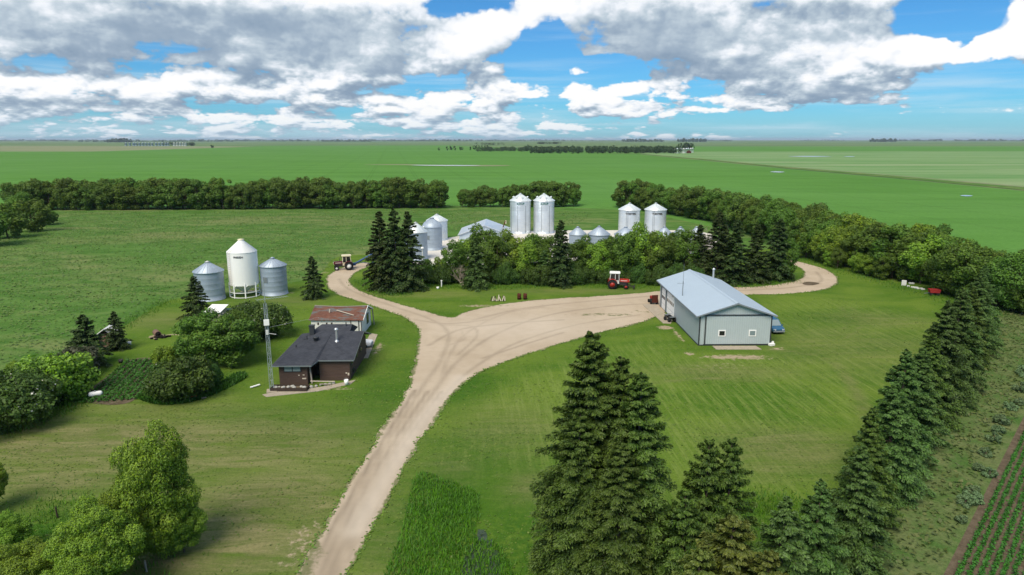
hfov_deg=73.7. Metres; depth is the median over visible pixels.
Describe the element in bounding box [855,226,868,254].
shelterbelt tree
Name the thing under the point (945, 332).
spruce tree
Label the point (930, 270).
shelterbelt tree
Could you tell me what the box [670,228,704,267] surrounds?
leafy tree
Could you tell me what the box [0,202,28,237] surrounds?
leafy tree
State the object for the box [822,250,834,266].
leafy sapling
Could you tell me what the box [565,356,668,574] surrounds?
spruce tree
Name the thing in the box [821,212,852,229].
shelterbelt tree
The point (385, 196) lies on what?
shelterbelt tree
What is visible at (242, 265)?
hopper bin
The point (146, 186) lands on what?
shelterbelt tree
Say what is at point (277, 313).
flowering bush
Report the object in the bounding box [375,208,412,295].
spruce tree
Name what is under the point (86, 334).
spruce tree
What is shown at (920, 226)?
shelterbelt tree
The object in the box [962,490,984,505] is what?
silver bush
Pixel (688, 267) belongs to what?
understory shrub
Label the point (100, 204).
shelterbelt tree
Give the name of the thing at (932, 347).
spruce tree
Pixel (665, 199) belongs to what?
shelterbelt tree
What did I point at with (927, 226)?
shelterbelt tree
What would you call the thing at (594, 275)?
understory shrub
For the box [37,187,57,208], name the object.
shelterbelt tree
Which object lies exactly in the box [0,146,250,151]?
stubble field
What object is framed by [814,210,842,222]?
shelterbelt tree
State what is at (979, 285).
spruce tree
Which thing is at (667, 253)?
leafy tree
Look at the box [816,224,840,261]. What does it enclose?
shelterbelt tree
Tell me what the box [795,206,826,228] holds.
shelterbelt tree
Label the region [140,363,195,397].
flowering bush
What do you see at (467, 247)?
leafy tree
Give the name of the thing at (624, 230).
grain bin
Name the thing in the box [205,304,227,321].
garden shed
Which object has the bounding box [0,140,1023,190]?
ground
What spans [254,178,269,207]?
shelterbelt tree
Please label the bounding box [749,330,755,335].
window
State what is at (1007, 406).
silver bush
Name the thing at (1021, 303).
shelterbelt tree
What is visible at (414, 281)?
spruce tree
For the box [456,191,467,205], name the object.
shelterbelt tree
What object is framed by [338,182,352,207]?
shelterbelt tree
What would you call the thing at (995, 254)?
shelterbelt tree
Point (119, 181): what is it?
shelterbelt tree
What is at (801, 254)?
leafy sapling
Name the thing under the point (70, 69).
sky
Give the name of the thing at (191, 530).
leafy tree
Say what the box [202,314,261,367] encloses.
garden bush
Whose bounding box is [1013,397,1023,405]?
silver bush
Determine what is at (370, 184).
shelterbelt tree
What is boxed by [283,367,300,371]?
window
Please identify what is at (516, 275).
understory shrub
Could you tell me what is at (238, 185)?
shelterbelt tree
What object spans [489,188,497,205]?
shelterbelt tree
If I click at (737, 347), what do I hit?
front apron
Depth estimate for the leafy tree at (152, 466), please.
43.15 m
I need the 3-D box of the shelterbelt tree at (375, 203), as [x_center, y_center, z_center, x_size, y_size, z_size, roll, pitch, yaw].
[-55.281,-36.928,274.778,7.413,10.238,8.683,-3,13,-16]
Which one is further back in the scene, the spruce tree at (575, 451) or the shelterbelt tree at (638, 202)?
the shelterbelt tree at (638, 202)
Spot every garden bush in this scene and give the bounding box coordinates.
[3,360,16,375]
[14,351,102,401]
[50,346,100,370]
[141,354,216,401]
[150,345,180,365]
[170,307,230,361]
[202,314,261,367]
[208,363,224,384]
[227,309,252,346]
[249,315,269,341]
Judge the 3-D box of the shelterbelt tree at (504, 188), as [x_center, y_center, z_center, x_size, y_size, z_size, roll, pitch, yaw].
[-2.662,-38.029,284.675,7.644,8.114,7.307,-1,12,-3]
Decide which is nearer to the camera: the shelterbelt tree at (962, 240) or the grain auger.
the shelterbelt tree at (962, 240)
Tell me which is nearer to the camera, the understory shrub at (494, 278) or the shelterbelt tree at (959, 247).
the shelterbelt tree at (959, 247)
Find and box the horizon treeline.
[0,138,1023,141]
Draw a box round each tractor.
[333,254,352,270]
[607,271,634,289]
[648,295,657,303]
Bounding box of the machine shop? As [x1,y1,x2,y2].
[656,268,777,345]
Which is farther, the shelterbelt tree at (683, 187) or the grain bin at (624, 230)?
the shelterbelt tree at (683, 187)
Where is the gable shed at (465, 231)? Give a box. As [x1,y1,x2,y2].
[458,219,510,243]
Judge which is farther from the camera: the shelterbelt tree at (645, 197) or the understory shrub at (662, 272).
the shelterbelt tree at (645, 197)
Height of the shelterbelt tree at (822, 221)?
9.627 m
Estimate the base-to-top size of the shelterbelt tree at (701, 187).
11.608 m
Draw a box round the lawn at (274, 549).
[0,249,1001,574]
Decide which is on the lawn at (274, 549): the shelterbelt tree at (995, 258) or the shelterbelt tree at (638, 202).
the shelterbelt tree at (995, 258)
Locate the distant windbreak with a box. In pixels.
[166,142,194,145]
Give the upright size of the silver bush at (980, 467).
0.764 m
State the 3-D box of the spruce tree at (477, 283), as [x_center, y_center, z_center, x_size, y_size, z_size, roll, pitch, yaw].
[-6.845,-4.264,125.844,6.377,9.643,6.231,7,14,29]
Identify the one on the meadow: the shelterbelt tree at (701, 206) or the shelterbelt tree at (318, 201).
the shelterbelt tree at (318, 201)
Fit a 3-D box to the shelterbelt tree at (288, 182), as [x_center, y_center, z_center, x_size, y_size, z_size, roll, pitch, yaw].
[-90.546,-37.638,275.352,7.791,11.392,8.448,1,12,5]
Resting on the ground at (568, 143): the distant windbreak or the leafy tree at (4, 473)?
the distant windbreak
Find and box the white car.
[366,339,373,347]
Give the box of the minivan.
[771,316,784,332]
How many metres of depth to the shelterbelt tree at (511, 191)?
279.89 m
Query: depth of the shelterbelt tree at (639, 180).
281.58 m
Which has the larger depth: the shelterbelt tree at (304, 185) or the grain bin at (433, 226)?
the shelterbelt tree at (304, 185)
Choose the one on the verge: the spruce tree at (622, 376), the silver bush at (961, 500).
the silver bush at (961, 500)
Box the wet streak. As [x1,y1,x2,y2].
[369,164,509,165]
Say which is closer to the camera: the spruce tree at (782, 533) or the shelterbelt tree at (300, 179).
the spruce tree at (782, 533)
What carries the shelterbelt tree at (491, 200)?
on the meadow
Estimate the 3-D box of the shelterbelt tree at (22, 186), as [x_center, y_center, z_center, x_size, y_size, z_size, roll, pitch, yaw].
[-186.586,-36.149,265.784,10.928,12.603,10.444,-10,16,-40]
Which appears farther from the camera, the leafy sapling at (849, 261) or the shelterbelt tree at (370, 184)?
the shelterbelt tree at (370, 184)
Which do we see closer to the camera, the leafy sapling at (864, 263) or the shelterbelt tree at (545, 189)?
the leafy sapling at (864, 263)
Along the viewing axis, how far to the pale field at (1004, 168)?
831.48 m
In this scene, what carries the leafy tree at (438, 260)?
on the lawn at (274, 549)
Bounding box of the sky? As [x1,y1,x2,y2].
[0,0,1023,139]
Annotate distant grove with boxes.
[476,142,558,144]
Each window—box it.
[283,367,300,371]
[718,330,725,335]
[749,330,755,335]
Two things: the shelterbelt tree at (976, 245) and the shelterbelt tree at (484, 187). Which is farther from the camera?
the shelterbelt tree at (484, 187)
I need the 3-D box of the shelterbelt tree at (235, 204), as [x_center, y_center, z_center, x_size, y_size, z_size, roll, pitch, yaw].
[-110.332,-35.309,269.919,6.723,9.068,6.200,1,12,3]
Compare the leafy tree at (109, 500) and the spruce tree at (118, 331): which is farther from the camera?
the spruce tree at (118, 331)
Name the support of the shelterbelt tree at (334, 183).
on the meadow
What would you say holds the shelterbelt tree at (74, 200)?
on the meadow
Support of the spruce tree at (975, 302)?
on the lawn at (274, 549)
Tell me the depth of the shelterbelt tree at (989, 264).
111.02 m
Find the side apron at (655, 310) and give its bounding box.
[643,304,672,323]
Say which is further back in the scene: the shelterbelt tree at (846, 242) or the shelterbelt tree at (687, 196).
the shelterbelt tree at (687, 196)
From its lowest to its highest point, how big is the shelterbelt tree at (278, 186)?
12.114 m
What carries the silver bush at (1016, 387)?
on the verge
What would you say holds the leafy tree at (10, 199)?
on the meadow
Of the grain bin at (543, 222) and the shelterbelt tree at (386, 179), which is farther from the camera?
the shelterbelt tree at (386, 179)
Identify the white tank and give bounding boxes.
[88,390,102,396]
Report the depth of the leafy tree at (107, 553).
39.59 m
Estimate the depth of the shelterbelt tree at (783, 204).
185.94 m
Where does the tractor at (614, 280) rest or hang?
on the lawn at (274, 549)
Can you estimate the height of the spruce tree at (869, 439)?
8.981 m
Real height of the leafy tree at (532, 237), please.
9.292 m
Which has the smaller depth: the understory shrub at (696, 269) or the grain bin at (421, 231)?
the understory shrub at (696, 269)
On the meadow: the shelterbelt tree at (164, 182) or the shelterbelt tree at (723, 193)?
the shelterbelt tree at (164, 182)
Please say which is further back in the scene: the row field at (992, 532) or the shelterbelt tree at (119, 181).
the shelterbelt tree at (119, 181)
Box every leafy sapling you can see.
[795,245,803,257]
[812,245,825,262]
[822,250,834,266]
[831,247,846,268]
[848,252,863,271]
[850,252,867,273]
[860,255,877,276]
[870,257,895,279]
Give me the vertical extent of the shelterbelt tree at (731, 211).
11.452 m
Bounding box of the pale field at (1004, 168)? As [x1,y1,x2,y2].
[640,151,1023,186]
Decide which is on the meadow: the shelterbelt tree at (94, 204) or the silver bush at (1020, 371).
the shelterbelt tree at (94, 204)
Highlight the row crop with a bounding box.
[953,429,1023,574]
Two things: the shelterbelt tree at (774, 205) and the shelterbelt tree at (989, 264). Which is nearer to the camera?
the shelterbelt tree at (989, 264)
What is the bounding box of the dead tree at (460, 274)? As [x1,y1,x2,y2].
[451,264,466,285]
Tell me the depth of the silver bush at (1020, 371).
79.89 m
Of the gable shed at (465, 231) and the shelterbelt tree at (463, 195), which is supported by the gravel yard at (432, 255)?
the gable shed at (465, 231)
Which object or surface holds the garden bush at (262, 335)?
on the lawn at (274, 549)
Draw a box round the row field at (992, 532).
[954,430,1023,574]
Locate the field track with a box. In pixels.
[699,158,1023,186]
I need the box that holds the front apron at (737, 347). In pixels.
[713,346,761,349]
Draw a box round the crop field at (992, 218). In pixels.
[0,145,1023,306]
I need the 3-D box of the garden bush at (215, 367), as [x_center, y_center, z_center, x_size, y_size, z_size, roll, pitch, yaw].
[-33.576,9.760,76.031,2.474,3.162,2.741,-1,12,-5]
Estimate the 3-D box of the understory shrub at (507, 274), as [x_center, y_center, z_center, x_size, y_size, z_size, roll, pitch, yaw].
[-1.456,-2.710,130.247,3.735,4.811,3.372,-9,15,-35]
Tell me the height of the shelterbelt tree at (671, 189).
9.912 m
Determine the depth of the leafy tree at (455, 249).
130.34 m
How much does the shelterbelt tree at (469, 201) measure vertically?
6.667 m
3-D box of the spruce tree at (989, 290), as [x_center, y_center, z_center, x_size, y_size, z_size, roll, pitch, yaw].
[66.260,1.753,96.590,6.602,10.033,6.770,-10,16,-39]
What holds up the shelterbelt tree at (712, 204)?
on the crop field at (992, 218)
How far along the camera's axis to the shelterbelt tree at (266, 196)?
270.92 m
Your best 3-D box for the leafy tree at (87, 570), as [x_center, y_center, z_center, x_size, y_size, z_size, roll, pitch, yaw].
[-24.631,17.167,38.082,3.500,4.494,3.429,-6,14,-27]
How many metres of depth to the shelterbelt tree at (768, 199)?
199.48 m
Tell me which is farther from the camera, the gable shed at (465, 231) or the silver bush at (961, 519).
the gable shed at (465, 231)
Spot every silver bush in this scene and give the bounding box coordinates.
[954,515,967,523]
[956,493,975,508]
[961,485,981,494]
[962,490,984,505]
[972,462,986,471]
[978,447,992,457]
[981,467,998,477]
[984,432,1001,443]
[991,424,1006,433]
[992,413,1011,425]
[1003,401,1019,410]
[1011,382,1023,392]
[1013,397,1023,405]
[1014,365,1023,377]
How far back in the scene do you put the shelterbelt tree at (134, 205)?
267.25 m
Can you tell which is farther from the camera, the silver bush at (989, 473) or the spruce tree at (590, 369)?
the silver bush at (989, 473)
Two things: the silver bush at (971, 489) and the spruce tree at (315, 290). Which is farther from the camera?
the spruce tree at (315, 290)
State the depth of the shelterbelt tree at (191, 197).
267.66 m
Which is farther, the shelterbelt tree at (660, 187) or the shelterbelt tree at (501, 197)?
the shelterbelt tree at (501, 197)
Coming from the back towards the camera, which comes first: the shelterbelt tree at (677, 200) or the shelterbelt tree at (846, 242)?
the shelterbelt tree at (677, 200)
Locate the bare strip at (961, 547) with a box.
[944,417,1023,574]
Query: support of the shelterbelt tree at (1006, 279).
on the verge
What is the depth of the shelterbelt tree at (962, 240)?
122.56 m
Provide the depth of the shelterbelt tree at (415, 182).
276.51 m
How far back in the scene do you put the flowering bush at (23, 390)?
64.43 m
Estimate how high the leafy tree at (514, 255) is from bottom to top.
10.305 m
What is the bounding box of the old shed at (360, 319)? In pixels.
[309,305,374,330]
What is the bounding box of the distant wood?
[475,143,694,153]
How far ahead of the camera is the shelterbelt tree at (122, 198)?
266.16 m
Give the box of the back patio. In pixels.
[364,333,377,357]
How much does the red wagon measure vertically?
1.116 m
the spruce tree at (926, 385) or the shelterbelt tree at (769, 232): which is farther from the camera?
the shelterbelt tree at (769, 232)
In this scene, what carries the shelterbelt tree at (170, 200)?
on the meadow
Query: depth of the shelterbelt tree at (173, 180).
274.88 m
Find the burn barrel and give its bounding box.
[152,329,160,335]
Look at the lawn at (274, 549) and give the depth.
66.98 m
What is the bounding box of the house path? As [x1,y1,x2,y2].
[262,380,354,396]
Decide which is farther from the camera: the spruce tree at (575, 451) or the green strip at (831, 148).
the green strip at (831, 148)
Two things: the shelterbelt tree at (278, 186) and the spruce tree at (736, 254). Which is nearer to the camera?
the spruce tree at (736, 254)
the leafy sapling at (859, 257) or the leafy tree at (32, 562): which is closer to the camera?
the leafy tree at (32, 562)
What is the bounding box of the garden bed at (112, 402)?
[82,358,151,404]
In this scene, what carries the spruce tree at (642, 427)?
on the lawn at (274, 549)
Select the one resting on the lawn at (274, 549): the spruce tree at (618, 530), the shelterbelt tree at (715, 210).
the spruce tree at (618, 530)
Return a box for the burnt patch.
[803,282,818,284]
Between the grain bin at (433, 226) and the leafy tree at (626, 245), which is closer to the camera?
the leafy tree at (626, 245)
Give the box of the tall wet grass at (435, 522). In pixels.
[383,470,516,574]
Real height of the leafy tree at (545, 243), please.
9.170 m
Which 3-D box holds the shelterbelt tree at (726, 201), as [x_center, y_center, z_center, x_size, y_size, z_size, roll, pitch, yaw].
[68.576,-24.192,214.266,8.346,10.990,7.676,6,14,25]
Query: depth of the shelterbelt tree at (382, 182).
275.77 m
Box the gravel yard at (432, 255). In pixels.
[413,230,716,264]
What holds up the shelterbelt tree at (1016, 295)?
on the verge
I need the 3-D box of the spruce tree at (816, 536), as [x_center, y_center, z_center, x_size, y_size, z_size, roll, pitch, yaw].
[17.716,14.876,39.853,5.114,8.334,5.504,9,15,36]
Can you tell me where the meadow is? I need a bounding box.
[0,206,771,369]
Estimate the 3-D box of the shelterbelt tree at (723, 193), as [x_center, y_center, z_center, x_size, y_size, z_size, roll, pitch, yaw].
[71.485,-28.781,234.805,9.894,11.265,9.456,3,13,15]
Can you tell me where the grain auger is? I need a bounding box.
[353,253,374,265]
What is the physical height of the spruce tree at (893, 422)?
9.299 m
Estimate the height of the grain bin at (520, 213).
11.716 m
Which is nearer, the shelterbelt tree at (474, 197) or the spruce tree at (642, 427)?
the spruce tree at (642, 427)
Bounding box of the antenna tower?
[257,280,286,392]
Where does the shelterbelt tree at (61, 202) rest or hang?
on the meadow
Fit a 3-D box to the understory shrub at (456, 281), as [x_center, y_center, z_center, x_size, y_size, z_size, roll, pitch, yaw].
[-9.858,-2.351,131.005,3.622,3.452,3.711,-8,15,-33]
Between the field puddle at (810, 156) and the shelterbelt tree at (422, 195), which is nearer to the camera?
the shelterbelt tree at (422, 195)
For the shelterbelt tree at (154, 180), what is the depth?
270.20 m
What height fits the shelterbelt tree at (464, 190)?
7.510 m
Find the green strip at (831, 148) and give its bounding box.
[692,146,1023,151]
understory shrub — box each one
[422,267,435,283]
[433,262,451,284]
[452,267,468,283]
[481,270,491,281]
[490,269,503,283]
[496,261,513,284]
[511,269,521,283]
[520,266,534,284]
[529,264,554,285]
[565,261,582,284]
[574,262,589,284]
[584,268,603,283]
[600,269,608,283]
[605,267,621,279]
[624,268,633,282]
[630,262,648,283]
[644,266,659,285]
[651,264,669,284]
[666,262,684,275]
[677,262,693,272]
[692,265,704,273]
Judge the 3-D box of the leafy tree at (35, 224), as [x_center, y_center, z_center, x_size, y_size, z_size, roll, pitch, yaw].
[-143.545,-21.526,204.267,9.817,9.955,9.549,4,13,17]
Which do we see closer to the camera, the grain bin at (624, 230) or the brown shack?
the brown shack
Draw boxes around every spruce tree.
[66,314,114,366]
[101,311,132,351]
[175,276,211,321]
[299,256,327,300]
[361,211,396,291]
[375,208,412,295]
[390,211,429,292]
[459,238,490,291]
[526,330,625,574]
[526,407,606,574]
[537,250,550,279]
[545,220,575,289]
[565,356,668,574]
[576,438,653,574]
[580,371,677,574]
[643,489,710,574]
[671,548,717,574]
[681,438,734,552]
[683,225,710,275]
[684,514,758,574]
[699,437,760,556]
[700,212,736,283]
[711,229,739,276]
[715,220,753,286]
[740,224,772,284]
[746,549,788,574]
[747,496,817,574]
[756,218,795,282]
[799,478,852,574]
[819,444,897,574]
[825,407,905,530]
[836,381,935,508]
[850,348,939,483]
[905,347,954,453]
[913,300,979,415]
[914,333,961,434]
[923,287,989,400]
[953,289,987,381]
[959,273,1004,357]
[967,287,992,370]
[972,265,1004,334]
[974,268,1005,346]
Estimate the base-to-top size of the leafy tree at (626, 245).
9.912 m
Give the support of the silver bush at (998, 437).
on the verge
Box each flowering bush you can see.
[0,369,63,434]
[2,364,67,410]
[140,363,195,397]
[224,299,269,321]
[240,302,293,338]
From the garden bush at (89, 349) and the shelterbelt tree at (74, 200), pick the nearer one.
the garden bush at (89, 349)
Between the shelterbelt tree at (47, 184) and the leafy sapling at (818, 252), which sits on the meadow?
the shelterbelt tree at (47, 184)
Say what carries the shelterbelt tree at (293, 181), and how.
on the meadow
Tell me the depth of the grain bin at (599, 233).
160.31 m
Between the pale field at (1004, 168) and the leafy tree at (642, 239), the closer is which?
the leafy tree at (642, 239)
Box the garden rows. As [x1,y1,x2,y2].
[78,358,152,402]
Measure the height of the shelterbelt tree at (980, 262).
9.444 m
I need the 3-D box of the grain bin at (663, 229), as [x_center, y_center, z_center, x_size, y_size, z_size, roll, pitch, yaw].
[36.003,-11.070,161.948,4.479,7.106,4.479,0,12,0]
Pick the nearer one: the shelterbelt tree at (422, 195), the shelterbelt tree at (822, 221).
the shelterbelt tree at (822, 221)
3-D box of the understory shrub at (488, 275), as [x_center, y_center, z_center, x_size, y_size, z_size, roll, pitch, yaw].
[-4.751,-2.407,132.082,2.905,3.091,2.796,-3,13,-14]
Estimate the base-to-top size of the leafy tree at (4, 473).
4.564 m
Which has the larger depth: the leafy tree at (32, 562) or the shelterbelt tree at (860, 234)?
the shelterbelt tree at (860, 234)
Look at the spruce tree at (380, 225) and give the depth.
123.71 m
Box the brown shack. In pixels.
[97,325,117,346]
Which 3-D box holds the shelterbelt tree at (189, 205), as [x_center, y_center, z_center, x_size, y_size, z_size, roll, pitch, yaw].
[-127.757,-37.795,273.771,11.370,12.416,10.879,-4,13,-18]
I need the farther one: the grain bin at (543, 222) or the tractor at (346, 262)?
the grain bin at (543, 222)
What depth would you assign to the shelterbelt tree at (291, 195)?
270.10 m
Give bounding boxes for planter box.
[270,384,309,390]
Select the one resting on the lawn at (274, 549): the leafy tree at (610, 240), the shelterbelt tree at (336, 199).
the leafy tree at (610, 240)
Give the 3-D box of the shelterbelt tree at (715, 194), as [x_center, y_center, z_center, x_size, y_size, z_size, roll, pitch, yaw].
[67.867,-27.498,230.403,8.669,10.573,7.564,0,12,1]
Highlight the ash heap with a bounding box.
[150,334,170,339]
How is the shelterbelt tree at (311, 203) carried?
on the meadow
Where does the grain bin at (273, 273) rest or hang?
on the lawn at (274, 549)
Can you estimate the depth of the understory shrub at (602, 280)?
129.87 m
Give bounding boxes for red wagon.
[928,288,940,295]
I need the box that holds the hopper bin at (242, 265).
[226,239,260,298]
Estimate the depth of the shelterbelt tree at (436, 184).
272.46 m
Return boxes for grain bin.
[192,261,225,301]
[259,257,288,296]
[406,222,427,260]
[422,217,441,250]
[426,214,447,240]
[509,193,530,233]
[533,193,554,233]
[569,226,586,243]
[587,226,610,244]
[614,226,631,240]
[618,203,640,230]
[644,203,666,231]
[656,226,672,240]
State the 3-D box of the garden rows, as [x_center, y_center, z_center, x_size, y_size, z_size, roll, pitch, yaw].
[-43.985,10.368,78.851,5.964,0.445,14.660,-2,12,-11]
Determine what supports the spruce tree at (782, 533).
on the lawn at (274, 549)
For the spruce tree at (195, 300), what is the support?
on the lawn at (274, 549)
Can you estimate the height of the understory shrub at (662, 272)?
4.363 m
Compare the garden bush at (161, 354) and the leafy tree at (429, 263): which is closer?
the garden bush at (161, 354)
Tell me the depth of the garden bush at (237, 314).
86.84 m
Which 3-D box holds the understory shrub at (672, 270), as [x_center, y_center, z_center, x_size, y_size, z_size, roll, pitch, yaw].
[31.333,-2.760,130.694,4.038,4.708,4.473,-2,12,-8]
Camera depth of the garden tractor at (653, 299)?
114.12 m
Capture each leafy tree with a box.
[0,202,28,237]
[0,211,8,240]
[0,462,8,496]
[0,508,34,553]
[0,535,56,574]
[4,191,35,220]
[14,198,52,231]
[36,209,54,224]
[40,493,146,574]
[40,555,101,574]
[50,211,58,222]
[95,472,156,556]
[108,418,201,559]
[156,494,208,551]
[418,259,435,276]
[434,256,447,265]
[440,239,469,273]
[451,238,477,273]
[465,222,505,275]
[481,232,515,276]
[495,227,527,269]
[514,240,538,279]
[521,233,552,268]
[536,235,565,266]
[558,239,590,268]
[573,234,597,266]
[584,241,612,278]
[597,233,622,270]
[607,231,642,278]
[624,220,665,278]
[640,231,676,271]
[660,231,685,266]
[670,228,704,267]
[775,237,799,272]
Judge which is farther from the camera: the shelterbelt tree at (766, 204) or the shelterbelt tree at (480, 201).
the shelterbelt tree at (480, 201)
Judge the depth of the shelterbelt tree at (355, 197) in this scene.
271.23 m
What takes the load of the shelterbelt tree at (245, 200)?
on the meadow
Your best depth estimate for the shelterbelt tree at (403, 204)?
276.27 m
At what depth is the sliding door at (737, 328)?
91.21 m
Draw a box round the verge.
[871,304,1023,574]
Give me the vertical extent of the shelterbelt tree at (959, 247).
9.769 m
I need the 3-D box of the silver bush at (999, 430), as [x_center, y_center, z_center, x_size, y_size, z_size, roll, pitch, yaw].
[45.804,13.359,64.287,1.286,0.892,1.296,-3,13,-12]
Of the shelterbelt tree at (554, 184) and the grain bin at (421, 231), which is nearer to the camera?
the grain bin at (421, 231)
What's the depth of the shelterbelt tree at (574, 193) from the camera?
281.82 m
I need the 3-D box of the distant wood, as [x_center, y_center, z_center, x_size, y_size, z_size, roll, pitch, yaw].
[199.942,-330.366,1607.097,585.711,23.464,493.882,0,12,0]
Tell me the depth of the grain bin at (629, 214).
191.41 m
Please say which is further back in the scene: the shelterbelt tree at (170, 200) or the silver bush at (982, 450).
the shelterbelt tree at (170, 200)
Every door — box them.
[351,321,358,330]
[661,287,665,309]
[667,291,674,315]
[705,316,770,343]
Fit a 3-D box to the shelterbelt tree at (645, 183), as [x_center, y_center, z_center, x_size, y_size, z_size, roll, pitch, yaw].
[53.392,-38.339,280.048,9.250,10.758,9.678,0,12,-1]
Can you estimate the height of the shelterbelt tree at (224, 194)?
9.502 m
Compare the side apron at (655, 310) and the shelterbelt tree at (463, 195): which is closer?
the side apron at (655, 310)
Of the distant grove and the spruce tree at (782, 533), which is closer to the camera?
the spruce tree at (782, 533)
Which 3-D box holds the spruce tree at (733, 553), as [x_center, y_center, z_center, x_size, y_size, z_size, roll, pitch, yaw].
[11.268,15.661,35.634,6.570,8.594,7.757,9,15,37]
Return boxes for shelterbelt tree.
[0,182,17,204]
[14,178,45,204]
[34,180,55,204]
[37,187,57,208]
[51,187,70,209]
[52,178,63,206]
[54,177,74,208]
[63,182,84,209]
[68,180,94,206]
[73,186,97,209]
[87,183,101,208]
[89,186,113,209]
[95,178,118,204]
[99,183,120,209]
[109,177,130,202]
[111,182,134,209]
[121,176,138,204]
[124,188,145,209]
[135,176,163,208]
[135,181,155,209]
[148,185,168,209]
[157,179,173,208]
[157,182,184,209]
[170,178,184,207]
[171,178,195,209]
[180,178,200,208]
[184,179,209,209]
[197,185,218,208]
[204,182,224,207]
[207,179,233,208]
[208,177,222,183]
[221,185,237,207]
[224,187,240,208]
[233,186,252,208]
[235,184,243,206]
[242,181,266,208]
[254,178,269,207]
[260,177,283,207]
[261,183,278,207]
[268,178,289,208]
[281,180,295,203]
[283,182,303,208]
[290,180,306,206]
[293,182,313,208]
[294,176,308,205]
[301,182,317,207]
[305,178,316,206]
[307,176,332,198]
[308,184,327,208]
[317,183,339,208]
[327,181,340,207]
[332,183,348,207]
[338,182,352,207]
[340,182,363,208]
[347,181,363,206]
[357,186,373,207]
[359,179,381,207]
[365,183,381,207]
[371,180,388,206]
[378,186,399,207]
[382,177,392,186]
[387,176,408,207]
[396,178,414,206]
[399,180,422,207]
[407,178,424,206]
[416,185,435,207]
[426,179,448,207]
[431,188,449,206]
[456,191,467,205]
[458,189,469,202]
[465,191,476,206]
[469,189,479,205]
[473,189,488,206]
[477,185,489,204]
[483,187,495,206]
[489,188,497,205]
[495,188,508,206]
[497,187,513,203]
[505,187,517,204]
[513,184,530,198]
[525,183,542,205]
[529,181,543,197]
[535,182,553,195]
[545,181,565,202]
[555,181,571,206]
[567,188,580,204]
[569,183,581,204]
[611,187,624,201]
[614,180,640,206]
[620,181,639,205]
[631,178,643,205]
[633,189,645,209]
[636,181,648,189]
[640,191,652,208]
[646,188,659,207]
[647,183,664,203]
[653,191,669,208]
[660,190,676,214]
[663,187,676,207]
[670,192,684,214]
[676,184,690,212]
[680,188,706,218]
[681,193,696,217]
[686,185,705,215]
[696,196,711,219]
[700,190,722,221]
[707,198,723,220]
[709,188,732,203]
[713,202,724,223]
[717,193,736,227]
[723,199,744,228]
[726,194,754,226]
[735,198,761,233]
[736,193,754,198]
[743,203,764,234]
[750,194,771,207]
[751,209,766,233]
[758,199,786,239]
[763,199,784,234]
[763,201,798,216]
[764,208,796,240]
[766,214,777,239]
[785,202,805,209]
[785,216,807,238]
[789,220,816,257]
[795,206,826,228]
[796,228,811,254]
[803,202,829,215]
[806,219,834,249]
[807,230,831,258]
[812,217,827,244]
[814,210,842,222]
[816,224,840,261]
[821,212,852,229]
[825,226,858,265]
[827,217,848,258]
[837,212,877,231]
[840,224,865,255]
[854,222,900,263]
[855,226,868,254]
[857,225,898,265]
[867,222,914,277]
[885,232,930,280]
[892,234,930,279]
[897,234,945,283]
[910,222,939,233]
[911,224,924,234]
[921,223,955,238]
[921,252,943,290]
[924,233,952,270]
[926,242,956,294]
[932,238,957,279]
[937,244,994,295]
[937,245,979,294]
[940,237,980,252]
[950,237,971,242]
[950,248,996,293]
[966,239,979,249]
[976,252,1008,272]
[986,261,1013,306]
[987,251,1023,310]
[989,256,1002,304]
[1004,278,1023,314]
[1016,279,1023,308]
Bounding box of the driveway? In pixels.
[296,261,837,574]
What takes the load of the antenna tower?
on the lawn at (274, 549)
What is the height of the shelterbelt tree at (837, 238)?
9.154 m
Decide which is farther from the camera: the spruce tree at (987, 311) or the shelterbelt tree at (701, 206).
the shelterbelt tree at (701, 206)
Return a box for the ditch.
[576,152,1023,189]
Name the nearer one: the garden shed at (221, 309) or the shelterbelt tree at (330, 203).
the garden shed at (221, 309)
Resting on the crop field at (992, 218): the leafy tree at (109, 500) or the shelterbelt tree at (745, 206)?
the shelterbelt tree at (745, 206)
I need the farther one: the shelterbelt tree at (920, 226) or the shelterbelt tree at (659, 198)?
the shelterbelt tree at (659, 198)
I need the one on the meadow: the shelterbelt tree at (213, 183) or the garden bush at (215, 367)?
the shelterbelt tree at (213, 183)
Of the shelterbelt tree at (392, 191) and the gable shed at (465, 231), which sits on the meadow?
the shelterbelt tree at (392, 191)
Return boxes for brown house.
[271,322,370,383]
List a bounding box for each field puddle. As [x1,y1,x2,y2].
[425,165,476,165]
[793,156,828,156]
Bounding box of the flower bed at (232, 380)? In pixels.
[138,370,246,404]
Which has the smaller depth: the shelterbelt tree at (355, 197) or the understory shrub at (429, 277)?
the understory shrub at (429, 277)
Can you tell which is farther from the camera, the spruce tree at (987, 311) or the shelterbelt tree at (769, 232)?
the shelterbelt tree at (769, 232)
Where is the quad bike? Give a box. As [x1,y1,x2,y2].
[664,313,675,321]
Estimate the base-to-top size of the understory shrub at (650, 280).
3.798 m

